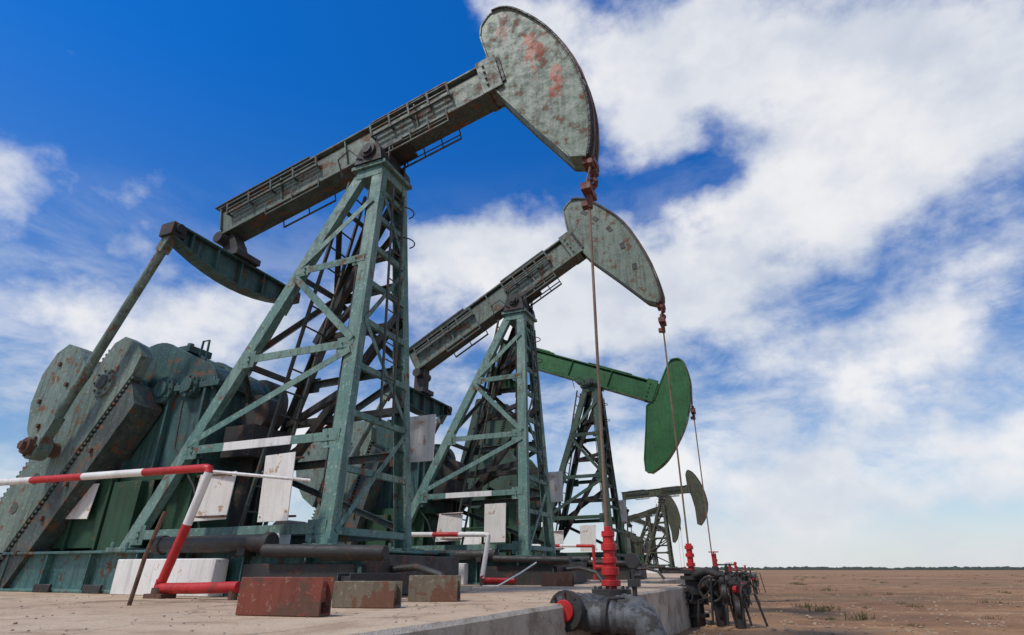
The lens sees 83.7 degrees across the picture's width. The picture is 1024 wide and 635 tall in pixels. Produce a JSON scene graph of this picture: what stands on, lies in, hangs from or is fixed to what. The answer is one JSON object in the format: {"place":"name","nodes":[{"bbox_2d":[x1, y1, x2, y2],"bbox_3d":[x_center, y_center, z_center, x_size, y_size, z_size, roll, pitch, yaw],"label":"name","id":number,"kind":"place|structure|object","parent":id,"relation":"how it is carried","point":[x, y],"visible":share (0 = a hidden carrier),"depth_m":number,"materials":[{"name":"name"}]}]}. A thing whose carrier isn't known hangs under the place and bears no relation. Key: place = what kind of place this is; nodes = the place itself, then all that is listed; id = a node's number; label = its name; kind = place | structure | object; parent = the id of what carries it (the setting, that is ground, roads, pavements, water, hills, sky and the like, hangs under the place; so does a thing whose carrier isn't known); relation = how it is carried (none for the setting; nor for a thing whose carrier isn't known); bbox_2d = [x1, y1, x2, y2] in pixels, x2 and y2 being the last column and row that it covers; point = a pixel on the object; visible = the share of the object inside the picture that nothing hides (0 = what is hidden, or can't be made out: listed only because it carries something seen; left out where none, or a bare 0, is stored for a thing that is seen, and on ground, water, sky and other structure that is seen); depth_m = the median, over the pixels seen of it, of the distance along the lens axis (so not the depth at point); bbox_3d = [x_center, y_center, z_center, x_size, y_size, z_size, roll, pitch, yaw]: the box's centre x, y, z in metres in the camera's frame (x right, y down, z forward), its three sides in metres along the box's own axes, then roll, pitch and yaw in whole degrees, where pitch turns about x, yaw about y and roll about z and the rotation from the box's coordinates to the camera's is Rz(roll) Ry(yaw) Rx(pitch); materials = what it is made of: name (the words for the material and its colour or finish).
{"place":"outdoors","nodes":[
{"label":"outdoors","id":0,"kind":"place"},
{"bbox_2d":[0,0,1023,567],"label":"sky","id":1,"kind":"structure","parent":0,"point":[824,199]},
{"bbox_2d":[673,570,1023,634],"bbox_3d":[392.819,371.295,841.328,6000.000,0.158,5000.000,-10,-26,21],"label":"ground","id":2,"kind":"structure","parent":0,"point":[845,599],"depth_m":15.52,"materials":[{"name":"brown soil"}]},
{"bbox_2d":[0,571,756,634],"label":"concrete platform","id":3,"kind":"structure","parent":2,"relation":"on","point":[106,614],"depth_m":3.62,"materials":[{"name":"grey concrete"}]},
{"bbox_2d":[0,464,310,605],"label":"barrier rail","id":4,"kind":"object","parent":3,"relation":"on","point":[162,588],"visible":0.98,"depth_m":5.57,"materials":[{"name":"red metal"}]},
{"bbox_2d":[235,577,333,616],"bbox_3d":[-1.347,1.653,3.394,0.560,0.205,0.120,-6,-25,14],"label":"steel channel offcut","id":5,"kind":"object","parent":3,"relation":"on","point":[289,596],"visible":1,"depth_m":3.34,"materials":[{"name":"red metal"}]},
{"bbox_2d":[0,5,607,596],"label":"oil pumpjack","id":6,"kind":"object","parent":3,"relation":"on","point":[126,403],"visible":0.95,"depth_m":7.52,"materials":[{"name":"paint"}]},
{"bbox_2d":[10,587,638,634],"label":"gravel","id":7,"kind":"structure","parent":3,"relation":"on","point":[259,624],"depth_m":3.54,"materials":[{"name":"grey gravel"}]},
{"bbox_2d":[331,581,402,607],"bbox_3d":[-1.035,1.983,4.101,0.460,0.170,0.160,-4,-24,8],"label":"steel channel offcut","id":8,"kind":"object","parent":3,"relation":"on","point":[367,594],"visible":1,"depth_m":4.03,"materials":[{"name":"grey metal"}]},
{"bbox_2d":[336,573,400,580],"bbox_3d":[-1.188,2.237,4.738,0.200,0.220,0.500,-21,-31,39],"label":"steel channel offcut","id":9,"kind":"object","parent":3,"relation":"on","point":[368,576],"visible":0.42,"depth_m":4.68,"materials":[{"name":"grey metal"}]},
{"bbox_2d":[408,575,460,601],"bbox_3d":[-0.663,2.331,4.927,0.420,0.200,0.200,-1,-24,3],"label":"steel channel offcut","id":10,"kind":"object","parent":3,"relation":"on","point":[434,588],"visible":1,"depth_m":4.84,"materials":[{"name":"beige metal"}]},
{"bbox_2d":[412,532,536,586],"bbox_3d":[-1.794,4.141,9.914,4.662,0.910,0.771,-10,-26,21],"label":"barrier rail","id":11,"kind":"object","parent":3,"relation":"on","point":[484,580],"visible":0.69,"depth_m":9.73,"materials":[{"name":"white metal"}]},
{"bbox_2d":[273,197,688,584],"bbox_3d":[-1.419,1.589,13.032,9.918,8.349,2.740,-10,-26,21],"label":"oil pumpjack","id":12,"kind":"object","parent":3,"relation":"on","point":[442,495],"visible":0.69,"depth_m":12.15,"materials":[{"name":"paint"}]},
{"bbox_2d":[461,578,646,591],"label":"concrete kerb","id":13,"kind":"structure","parent":3,"relation":"on","point":[464,588],"depth_m":7.64,"materials":[{"name":"grey concrete"}]},
{"bbox_2d":[541,572,573,585],"bbox_3d":[0.736,4.215,9.207,0.500,0.200,0.200,-5,-24,12],"label":"steel channel offcut","id":14,"kind":"object","parent":3,"relation":"on","point":[556,579],"visible":1,"depth_m":9.12,"materials":[{"name":"brown metal"}]},
{"bbox_2d":[532,544,596,579],"bbox_3d":[0.871,6.419,15.065,2.740,0.890,0.079,-10,-26,21],"label":"barrier rail","id":15,"kind":"object","parent":3,"relation":"on","point":[592,546],"visible":0.49,"depth_m":14.78,"materials":[{"name":"metal"}]},
{"bbox_2d":[455,340,711,579],"bbox_3d":[0.843,4.064,18.016,9.710,7.578,2.740,-10,-26,21],"label":"oil pumpjack","id":16,"kind":"object","parent":3,"relation":"on","point":[659,447],"visible":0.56,"depth_m":17.07,"materials":[{"name":"green paint"}]},
{"bbox_2d":[596,470,707,573],"bbox_3d":[9.268,14.090,39.373,8.396,6.628,2.192,-10,-26,21],"label":"oil pumpjack","id":17,"kind":"object","parent":3,"relation":"on","point":[635,543],"visible":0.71,"depth_m":38.78,"materials":[{"name":"green paint"}]},
{"bbox_2d":[622,495,684,565],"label":"oil pumpjack","id":18,"kind":"object","parent":3,"relation":"on","point":[673,510],"visible":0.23,"depth_m":53.01,"materials":[{"name":"green paint"}]},
{"bbox_2d":[626,511,681,566],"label":"oil pumpjack","id":19,"kind":"object","parent":3,"relation":"on","point":[674,537],"visible":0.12,"depth_m":68.36,"materials":[{"name":"green paint"}]},
{"bbox_2d":[550,526,666,634],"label":"wellhead","id":20,"kind":"object","parent":2,"relation":"on","point":[611,609],"visible":0.94,"depth_m":4.51,"materials":[{"name":"red paint"}]},
{"bbox_2d":[678,543,767,628],"bbox_3d":[3.259,4.352,9.330,1.534,1.257,0.713,-10,-26,21],"label":"wellhead","id":21,"kind":"object","parent":2,"relation":"on","point":[699,583],"visible":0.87,"depth_m":9.17,"materials":[{"name":"red paint"}]},
{"bbox_2d":[703,560,760,604],"bbox_3d":[5.502,6.707,14.513,1.369,1.122,0.637,-10,-26,21],"label":"wellhead","id":22,"kind":"object","parent":2,"relation":"on","point":[734,576],"visible":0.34,"depth_m":14.28,"materials":[{"name":"red paint"}]},
{"bbox_2d":[728,562,765,593],"bbox_3d":[8.992,10.050,22.106,1.370,1.122,0.637,-10,-26,21],"label":"wellhead","id":23,"kind":"object","parent":2,"relation":"on","point":[745,575],"visible":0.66,"depth_m":21.86,"materials":[{"name":"red paint"}]},
{"bbox_2d":[676,566,1023,569],"bbox_3d":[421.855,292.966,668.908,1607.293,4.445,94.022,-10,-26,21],"label":"distant treeline","id":24,"kind":"object","parent":2,"relation":"on","point":[886,568],"visible":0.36,"depth_m":641.55,"materials":[{"name":"green plant"}]},
{"bbox_2d":[788,574,1023,626],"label":"dry grass","id":25,"kind":"structure","parent":0,"point":[863,617],"depth_m":13.50,"materials":[{"name":"brown plant"}]}
]}

